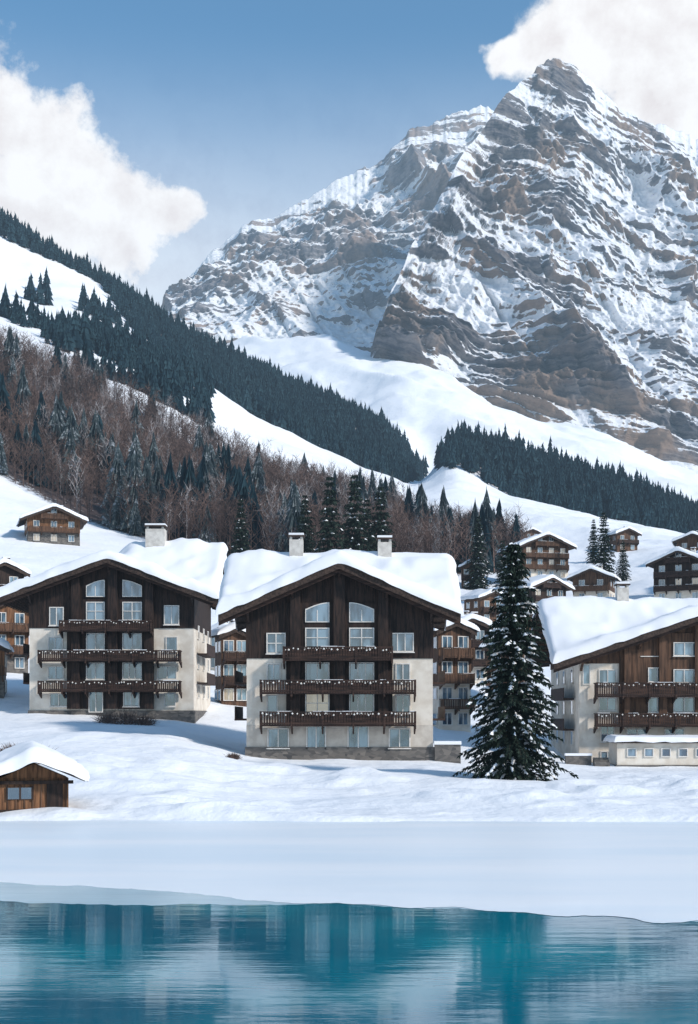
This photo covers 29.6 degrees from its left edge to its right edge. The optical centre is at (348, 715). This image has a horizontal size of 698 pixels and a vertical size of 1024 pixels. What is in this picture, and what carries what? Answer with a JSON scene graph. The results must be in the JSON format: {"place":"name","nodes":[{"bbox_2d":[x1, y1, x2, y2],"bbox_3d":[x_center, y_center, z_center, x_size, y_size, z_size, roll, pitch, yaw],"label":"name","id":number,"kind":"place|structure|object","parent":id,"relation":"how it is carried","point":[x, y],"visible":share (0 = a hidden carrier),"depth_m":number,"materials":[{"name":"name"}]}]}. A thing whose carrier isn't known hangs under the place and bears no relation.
{"place":"outdoors","nodes":[
{"label":"outdoors","id":0,"kind":"place"},
{"bbox_2d":[49,581,177,710],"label":"window glass","id":1,"kind":"object","parent":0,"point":[131,589],"visible":0.99,"depth_m":124.75,"materials":[{"name":"glass"}]},
{"bbox_2d":[160,105,493,351],"bbox_3d":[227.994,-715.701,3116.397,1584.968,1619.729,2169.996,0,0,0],"label":"mountain peak","id":2,"kind":"structure","parent":0,"point":[330,259],"depth_m":2571.45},
{"bbox_2d":[260,646,415,728],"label":"balcony posts","id":3,"kind":"object","parent":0,"point":[352,691],"visible":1,"depth_m":98.41,"materials":[{"name":"wood"}]},
{"bbox_2d":[286,603,391,722],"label":"timber bay","id":4,"kind":"object","parent":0,"point":[329,624],"visible":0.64,"depth_m":99.78,"materials":[{"name":"wood"}]},
{"bbox_2d":[290,573,387,722],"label":"timber posts","id":5,"kind":"object","parent":4,"relation":"attached to","point":[339,627],"visible":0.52,"depth_m":99.38,"materials":[{"name":"wood"}]},
{"bbox_2d":[246,575,433,658],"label":"timber gable","id":6,"kind":"structure","parent":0,"point":[329,598],"depth_m":99.94,"materials":[{"name":"wood"}]},
{"bbox_2d":[0,235,697,821],"bbox_3d":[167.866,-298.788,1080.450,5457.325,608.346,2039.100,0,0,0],"label":"snowy ground","id":7,"kind":"structure","parent":0,"point":[162,769],"depth_m":124.12,"materials":[{"name":"snow"}]},
{"bbox_2d":[0,637,13,697],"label":"village chalet","id":8,"kind":"object","parent":7,"relation":"on","point":[5,647],"visible":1,"depth_m":135.34,"materials":[{"name":"stone"}]},
{"bbox_2d":[0,605,28,673],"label":"village chalet","id":9,"kind":"object","parent":7,"relation":"on","point":[14,628],"visible":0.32,"depth_m":154.92,"materials":[{"name":"wood"}]},
{"bbox_2d":[0,613,22,667],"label":"window glass","id":10,"kind":"structure","parent":9,"relation":"in","point":[3,614],"depth_m":155.30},
{"bbox_2d":[0,557,31,586],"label":"village chalet","id":11,"kind":"object","parent":7,"relation":"on","point":[10,570],"visible":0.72,"depth_m":175.71,"materials":[{"name":"white paint"}]},
{"bbox_2d":[0,741,89,812],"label":"wooden hut","id":12,"kind":"object","parent":7,"relation":"on","point":[26,782],"visible":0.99,"depth_m":64.82,"materials":[{"name":"brown wood"}]},
{"bbox_2d":[8,788,30,798],"bbox_3d":[-16.132,3.804,64.748,1.120,0.560,0.030,0,0,-16],"label":"window glass","id":13,"kind":"structure","parent":12,"relation":"in","point":[13,793],"depth_m":64.72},
{"bbox_2d":[47,784,62,806],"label":"door","id":14,"kind":"structure","parent":12,"relation":"in","point":[54,791],"depth_m":65.21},
{"bbox_2d":[16,503,88,545],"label":"village chalet","id":15,"kind":"object","parent":7,"relation":"on","point":[52,523],"visible":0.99,"depth_m":255.37,"materials":[{"name":"wood"}]},
{"bbox_2d":[28,710,206,723],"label":"stone plinth","id":16,"kind":"structure","parent":7,"relation":"on","point":[192,716],"depth_m":124.88,"materials":[{"name":"stone"}]},
{"bbox_2d":[29,628,209,710],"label":"plaster walls","id":17,"kind":"structure","parent":16,"relation":"on","point":[190,675],"depth_m":125.00,"materials":[{"name":"paint"}]},
{"bbox_2d":[67,599,144,708],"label":"timber bay","id":18,"kind":"object","parent":17,"relation":"attached to","point":[84,701],"visible":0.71,"depth_m":124.78,"materials":[{"name":"wood"}]},
{"bbox_2d":[71,567,153,708],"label":"timber posts","id":19,"kind":"object","parent":18,"relation":"attached to","point":[112,636],"visible":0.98,"depth_m":124.38,"materials":[{"name":"wood"}]},
{"bbox_2d":[39,630,181,691],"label":"balcony floors","id":20,"kind":"structure","parent":17,"relation":"attached to","point":[110,661],"depth_m":123.50,"materials":[{"name":"wood"}]},
{"bbox_2d":[37,620,180,693],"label":"balcony posts","id":21,"kind":"object","parent":20,"relation":"on","point":[109,660],"visible":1,"depth_m":123.41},
{"bbox_2d":[38,632,181,697],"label":"balcony consoles","id":22,"kind":"object","parent":20,"relation":"attached to","point":[87,665],"visible":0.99,"depth_m":124.25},
{"bbox_2d":[39,620,181,689],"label":"balcony rails","id":23,"kind":"object","parent":20,"relation":"attached to","point":[107,658],"visible":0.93,"depth_m":123.45,"materials":[{"name":"wood"}]},
{"bbox_2d":[39,621,178,690],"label":"balcony slats","id":24,"kind":"object","parent":23,"relation":"attached to","point":[96,654],"visible":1,"depth_m":123.47,"materials":[{"name":"wood"}]},
{"bbox_2d":[48,580,178,711],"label":"window frames","id":25,"kind":"structure","parent":17,"relation":"attached to","point":[122,646],"depth_m":124.70,"materials":[{"name":"wood"}]},
{"bbox_2d":[55,586,171,710],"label":"window mullions","id":26,"kind":"object","parent":25,"relation":"attached to","point":[95,648],"depth_m":124.70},
{"bbox_2d":[30,567,210,637],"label":"timber gable","id":27,"kind":"structure","parent":17,"relation":"on","point":[87,581],"depth_m":124.94,"materials":[{"name":"wood"}]},
{"bbox_2d":[194,600,210,636],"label":"timber side walls","id":28,"kind":"structure","parent":17,"relation":"on","point":[202,615],"depth_m":132.46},
{"bbox_2d":[29,567,189,627],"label":"gable battens","id":29,"kind":"object","parent":28,"relation":"attached to","point":[104,598],"visible":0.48,"depth_m":124.92,"materials":[{"name":"wood"}]},
{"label":"roof","id":30,"kind":"object","parent":28,"relation":"on","visible":0},
{"bbox_2d":[0,559,216,606],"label":"barge boards","id":31,"kind":"object","parent":30,"relation":"attached to","point":[45,582],"visible":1,"depth_m":123.30,"materials":[{"name":"wood"}]},
{"bbox_2d":[3,574,223,612],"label":"rafters","id":32,"kind":"object","parent":30,"relation":"on","point":[21,604],"visible":0.2,"depth_m":129.33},
{"bbox_2d":[0,538,228,598],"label":"roof snow","id":33,"kind":"structure","parent":30,"relation":"on","point":[197,564],"depth_m":126.30,"materials":[{"name":"snow"}]},
{"bbox_2d":[145,529,166,547],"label":"chimney","id":34,"kind":"object","parent":30,"relation":"on","point":[155,537],"visible":0.57,"depth_m":131.14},
{"bbox_2d":[197,625,208,698],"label":"side window frames","id":35,"kind":"structure","parent":17,"relation":"attached to","point":[198,666],"depth_m":132.41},
{"bbox_2d":[23,653,214,685],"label":"side balcony","id":36,"kind":"structure","parent":35,"relation":"attached to","point":[205,655],"depth_m":128.12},
{"bbox_2d":[23,643,214,683],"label":"side balcony front","id":37,"kind":"structure","parent":36,"relation":"attached to","point":[210,651],"depth_m":128.87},
{"bbox_2d":[93,707,143,724],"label":"bare bush","id":38,"kind":"object","parent":7,"relation":"on","point":[126,720],"visible":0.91,"depth_m":117.58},
{"bbox_2d":[211,619,246,706],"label":"village chalet","id":39,"kind":"object","parent":7,"relation":"on","point":[230,649],"visible":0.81,"depth_m":142.34,"materials":[{"name":"brown wood"}]},
{"bbox_2d":[223,640,246,700],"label":"window frames","id":40,"kind":"structure","parent":39,"relation":"in","point":[223,640],"depth_m":142.34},
{"bbox_2d":[224,641,245,699],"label":"window glass","id":41,"kind":"structure","parent":39,"relation":"in","point":[225,642],"depth_m":142.58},
{"bbox_2d":[229,499,250,552],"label":"spruce tree","id":42,"kind":"object","parent":7,"relation":"on","point":[239,548],"visible":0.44,"depth_m":254.14,"materials":[{"name":"green plant"}]},
{"bbox_2d":[0,325,499,571],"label":"frosted spruce wood","id":43,"kind":"object","parent":7,"relation":"on","point":[133,469],"visible":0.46,"depth_m":341.48,"materials":[{"name":"green plant"}]},
{"bbox_2d":[0,334,520,572],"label":"spruce wood","id":44,"kind":"object","parent":7,"relation":"on","point":[241,485],"visible":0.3,"depth_m":333.63,"materials":[{"name":"green plant"}]},
{"bbox_2d":[0,321,531,572],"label":"bare woodland","id":45,"kind":"object","parent":7,"relation":"on","point":[272,469],"visible":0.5,"depth_m":360.46,"materials":[{"name":"plant"}]},
{"bbox_2d":[294,495,316,552],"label":"spruce tree","id":46,"kind":"object","parent":7,"relation":"on","point":[305,521],"visible":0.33,"depth_m":250.28,"materials":[{"name":"green plant"}]},
{"bbox_2d":[313,476,344,552],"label":"spruce tree","id":47,"kind":"object","parent":7,"relation":"on","point":[329,532],"visible":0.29,"depth_m":239.30,"materials":[{"name":"green plant"}]},
{"bbox_2d":[245,747,433,760],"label":"stone plinth","id":48,"kind":"structure","parent":7,"relation":"on","point":[370,753],"depth_m":99.88,"materials":[{"name":"stone"}]},
{"bbox_2d":[246,725,432,746],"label":"ground floor wall","id":49,"kind":"structure","parent":7,"relation":"on","point":[336,736],"depth_m":99.98,"materials":[{"name":"beige paint"}]},
{"bbox_2d":[247,659,432,724],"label":"plaster walls","id":50,"kind":"structure","parent":49,"relation":"on","point":[421,672],"depth_m":100.00,"materials":[{"name":"paint"}]},
{"bbox_2d":[266,602,413,748],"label":"window frames","id":51,"kind":"structure","parent":50,"relation":"attached to","point":[267,652],"depth_m":99.81,"materials":[{"name":"wood"}]},
{"bbox_2d":[268,610,405,747],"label":"window mullions","id":52,"kind":"object","parent":51,"relation":"attached to","point":[317,637],"depth_m":99.66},
{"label":"side window frames","id":53,"kind":"object","parent":50,"relation":"attached to","visible":0},
{"bbox_2d":[234,682,444,720],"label":"side balcony","id":54,"kind":"structure","parent":53,"relation":"attached to","point":[434,684],"depth_m":102.00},
{"bbox_2d":[235,670,444,718],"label":"side balcony front","id":55,"kind":"structure","parent":54,"relation":"attached to","point":[239,710],"depth_m":104.90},
{"bbox_2d":[0,207,697,533],"bbox_3d":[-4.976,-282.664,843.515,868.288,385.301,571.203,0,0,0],"label":"distant spruce forest","id":56,"kind":"object","parent":7,"relation":"on","point":[177,359],"visible":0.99,"depth_m":829.98,"materials":[{"name":"green plant"}]},
{"bbox_2d":[338,473,376,550],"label":"spruce tree","id":57,"kind":"object","parent":7,"relation":"on","point":[351,539],"visible":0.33,"depth_m":247.81,"materials":[{"name":"green plant"}]},
{"bbox_2d":[362,499,375,550],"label":"spruce tree","id":58,"kind":"object","parent":7,"relation":"on","point":[367,517],"visible":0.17,"depth_m":265.83,"materials":[{"name":"green plant"}]},
{"bbox_2d":[364,487,395,552],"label":"spruce tree","id":59,"kind":"object","parent":7,"relation":"on","point":[378,527],"visible":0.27,"depth_m":258.10,"materials":[{"name":"green plant"}]},
{"bbox_2d":[434,745,460,763],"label":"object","id":60,"kind":"object","parent":7,"relation":"on","point":[447,753],"visible":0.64,"depth_m":99.60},
{"bbox_2d":[433,618,479,732],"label":"village chalet","id":61,"kind":"object","parent":7,"relation":"on","point":[454,654],"visible":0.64,"depth_m":134.75,"materials":[{"name":"white paint"}]},
{"bbox_2d":[441,636,467,724],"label":"window frames","id":62,"kind":"structure","parent":61,"relation":"in","point":[442,636],"depth_m":134.80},
{"bbox_2d":[443,637,466,723],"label":"window glass","id":63,"kind":"structure","parent":61,"relation":"in","point":[444,638],"depth_m":135.09,"materials":[{"name":"glass"}]},
{"bbox_2d":[458,558,486,588],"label":"village chalet","id":64,"kind":"object","parent":7,"relation":"on","point":[462,567],"visible":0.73,"depth_m":294.36,"materials":[{"name":"brown wood"}]},
{"bbox_2d":[461,612,492,683],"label":"village chalet","id":65,"kind":"object","parent":7,"relation":"on","point":[482,623],"visible":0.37,"depth_m":177.36,"materials":[{"name":"white paint"}]},
{"bbox_2d":[464,516,492,589],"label":"spruce tree","id":66,"kind":"object","parent":7,"relation":"on","point":[478,546],"visible":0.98,"depth_m":292.89,"materials":[{"name":"green plant"}]},
{"bbox_2d":[460,587,505,621],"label":"village chalet","id":67,"kind":"object","parent":7,"relation":"on","point":[478,600],"visible":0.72,"depth_m":247.86,"materials":[{"name":"brown wood"}]},
{"bbox_2d":[492,541,506,587],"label":"spruce tree","id":68,"kind":"object","parent":7,"relation":"on","point":[499,565],"visible":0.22,"depth_m":268.32,"materials":[{"name":"green plant"}]},
{"bbox_2d":[451,540,578,781],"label":"spruce tree","id":69,"kind":"object","parent":7,"relation":"on","point":[511,730],"visible":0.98,"depth_m":84.25,"materials":[{"name":"green plant"}]},
{"bbox_2d":[497,531,577,578],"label":"village chalet","id":70,"kind":"object","parent":7,"relation":"on","point":[546,552],"visible":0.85,"depth_m":295.81,"materials":[{"name":"white paint"}]},
{"bbox_2d":[502,574,574,609],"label":"village chalet","id":71,"kind":"object","parent":7,"relation":"on","point":[548,586],"visible":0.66,"depth_m":253.16,"materials":[{"name":"white paint"}]},
{"bbox_2d":[565,756,591,764],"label":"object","id":72,"kind":"object","parent":7,"relation":"on","point":[580,760],"visible":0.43,"depth_m":113.00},
{"bbox_2d":[585,519,600,562],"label":"spruce tree","id":73,"kind":"object","parent":7,"relation":"on","point":[592,537],"visible":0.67,"depth_m":350.02,"materials":[{"name":"green plant"}]},
{"bbox_2d":[566,565,620,596],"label":"village chalet","id":74,"kind":"object","parent":7,"relation":"on","point":[592,580],"visible":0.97,"depth_m":259.21,"materials":[{"name":"white paint"}]},
{"bbox_2d":[592,513,615,573],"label":"spruce tree","id":75,"kind":"object","parent":7,"relation":"on","point":[604,551],"visible":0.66,"depth_m":289.90,"materials":[{"name":"green plant"}]},
{"bbox_2d":[615,540,630,580],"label":"spruce tree","id":76,"kind":"object","parent":7,"relation":"on","point":[623,576],"visible":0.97,"depth_m":289.35,"materials":[{"name":"green plant"}]},
{"bbox_2d":[606,526,641,551],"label":"village chalet","id":77,"kind":"object","parent":7,"relation":"on","point":[628,535],"visible":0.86,"depth_m":375.40,"materials":[{"name":"brown wood"}]},
{"bbox_2d":[603,734,697,766],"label":"terrace annex","id":78,"kind":"object","parent":7,"relation":"on","point":[643,750],"visible":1,"depth_m":112.00,"materials":[{"name":"white paint"}]},
{"bbox_2d":[628,749,697,755],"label":"window glass","id":79,"kind":"structure","parent":78,"relation":"in","point":[631,752],"depth_m":111.97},
{"bbox_2d":[644,546,697,598],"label":"village chalet","id":80,"kind":"object","parent":7,"relation":"on","point":[675,574],"visible":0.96,"depth_m":246.97,"materials":[{"name":"white paint"}]},
{"bbox_2d":[660,553,697,597],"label":"window glass","id":81,"kind":"structure","parent":80,"relation":"in","point":[695,567],"depth_m":247.26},
{"bbox_2d":[671,531,697,550],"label":"village chalet","id":82,"kind":"object","parent":7,"relation":"on","point":[688,540],"visible":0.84,"depth_m":303.83,"materials":[{"name":"white paint"}]},
{"bbox_2d":[0,901,697,1023],"bbox_3d":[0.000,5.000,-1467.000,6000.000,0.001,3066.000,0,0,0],"label":"lake water","id":83,"kind":"structure","parent":0,"point":[310,963],"depth_m":26.36,"materials":[{"name":"liquid"}]},
{"bbox_2d":[0,820,697,922],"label":"lake ice","id":84,"kind":"structure","parent":83,"relation":"on","point":[645,871],"depth_m":44.68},
{"bbox_2d":[0,882,697,921],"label":"thin lake ice","id":85,"kind":"structure","parent":83,"relation":"on","point":[30,893],"depth_m":36.30,"materials":[{"name":"ice"}]},
{"bbox_2d":[0,0,697,306],"label":"sky","id":86,"kind":"structure","parent":0,"point":[139,136],"materials":[{"name":"blue"}]},
{"bbox_2d":[371,58,697,470],"bbox_3d":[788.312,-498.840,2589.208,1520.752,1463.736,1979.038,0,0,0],"label":"mountain peak","id":87,"kind":"structure","parent":0,"point":[549,272],"depth_m":2018.98,"materials":[{"name":"stone"}]},
{"bbox_2d":[596,682,676,728],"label":"balcony posts","id":88,"kind":"object","parent":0,"point":[649,698],"visible":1,"depth_m":116.41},
{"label":"timber","id":89,"kind":"object","parent":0,"visible":0},
{"bbox_2d":[527,613,550,670],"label":"roof","id":90,"kind":"structure","parent":89,"relation":"on","point":[545,647],"depth_m":132.20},
{"bbox_2d":[525,595,697,663],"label":"roof snow","id":91,"kind":"structure","parent":90,"relation":"on","point":[572,626],"depth_m":121.49,"materials":[{"name":"snow"}]},
{"bbox_2d":[553,616,697,672],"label":"barge boards","id":92,"kind":"object","parent":90,"relation":"attached to","point":[624,643],"visible":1,"depth_m":116.30,"materials":[{"name":"wood"}]},
{"bbox_2d":[583,642,693,757],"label":"window frames","id":93,"kind":"structure","parent":89,"relation":"attached to","point":[616,697],"depth_m":117.90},
{"bbox_2d":[584,643,693,757],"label":"window glass","id":94,"kind":"object","parent":93,"relation":"in","point":[679,674],"visible":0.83,"depth_m":117.75,"materials":[{"name":"glass"}]},
{"bbox_2d":[594,695,697,726],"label":"balcony floors","id":95,"kind":"structure","parent":89,"relation":"attached to","point":[646,725],"depth_m":116.50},
{"bbox_2d":[593,682,697,724],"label":"balcony rails","id":96,"kind":"object","parent":95,"relation":"attached to","point":[646,694],"visible":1,"depth_m":116.43,"materials":[{"name":"wood"}]},
{"bbox_2d":[594,684,697,725],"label":"balcony slats","id":97,"kind":"object","parent":96,"relation":"attached to","point":[616,691],"visible":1,"depth_m":116.47,"materials":[{"name":"wood"}]},
{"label":"timber","id":98,"kind":"object","parent":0,"visible":0},
{"bbox_2d":[246,576,424,657],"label":"gable battens","id":99,"kind":"object","parent":98,"relation":"attached to","point":[324,602],"visible":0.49,"depth_m":99.92,"materials":[{"name":"wood"}]},
{"bbox_2d":[261,659,413,725],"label":"balcony floors","id":100,"kind":"structure","parent":98,"relation":"attached to","point":[335,692],"depth_m":98.50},
{"bbox_2d":[261,646,413,723],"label":"balcony rails","id":101,"kind":"object","parent":100,"relation":"attached to","point":[337,690],"visible":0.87,"depth_m":98.43,"materials":[{"name":"wood"}]},
{"bbox_2d":[261,648,412,725],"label":"balcony slats","id":102,"kind":"object","parent":101,"relation":"attached to","point":[341,688],"visible":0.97,"depth_m":98.47,"materials":[{"name":"wood"}]},
{"bbox_2d":[268,603,411,746],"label":"window glass","id":103,"kind":"object","parent":98,"relation":"attached to","point":[355,612],"visible":0.87,"depth_m":99.88,"materials":[{"name":"glass"}]},
{"bbox_2d":[307,694,327,710],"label":"lit window glass","id":104,"kind":"object","parent":103,"relation":"attached to","point":[312,702],"visible":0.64,"depth_m":99.75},
{"bbox_2d":[236,614,445,631],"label":"roof","id":105,"kind":"structure","parent":98,"relation":"on","point":[241,626],"depth_m":114.19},
{"bbox_2d":[215,549,463,630],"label":"roof snow","id":106,"kind":"structure","parent":105,"relation":"on","point":[249,575],"depth_m":102.11,"materials":[{"name":"snow"}]},
{"bbox_2d":[218,564,460,624],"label":"barge boards","id":107,"kind":"object","parent":105,"relation":"attached to","point":[350,570],"visible":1,"depth_m":98.30,"materials":[{"name":"wood"}]},
{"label":"stone plinth","id":108,"kind":"object","parent":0,"visible":0},
{"bbox_2d":[551,664,697,761],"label":"plaster walls","id":109,"kind":"structure","parent":108,"relation":"on","point":[580,721],"depth_m":118.00,"materials":[{"name":"paint"}]},
{"bbox_2d":[551,698,573,730],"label":"side balcony","id":110,"kind":"structure","parent":109,"relation":"attached to","point":[562,699],"depth_m":120.00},
{"bbox_2d":[551,688,563,728],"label":"side balcony front","id":111,"kind":"structure","parent":110,"relation":"attached to","point":[558,693],"depth_m":122.83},
{"bbox_2d":[556,668,573,744],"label":"side window frames","id":112,"kind":"structure","parent":109,"relation":"attached to","point":[572,669],"depth_m":121.96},
{"bbox_2d":[550,626,693,669],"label":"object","id":113,"kind":"structure","parent":109,"relation":"on","point":[602,659],"depth_m":117.94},
{"bbox_2d":[619,633,693,723],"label":"timber bay","id":114,"kind":"object","parent":109,"relation":"attached to","point":[640,666],"visible":0.38,"depth_m":117.78,"materials":[{"name":"wood"}]},
{"bbox_2d":[624,624,697,723],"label":"timber posts","id":115,"kind":"object","parent":114,"relation":"attached to","point":[662,653],"visible":0.76,"depth_m":117.38,"materials":[{"name":"wood"}]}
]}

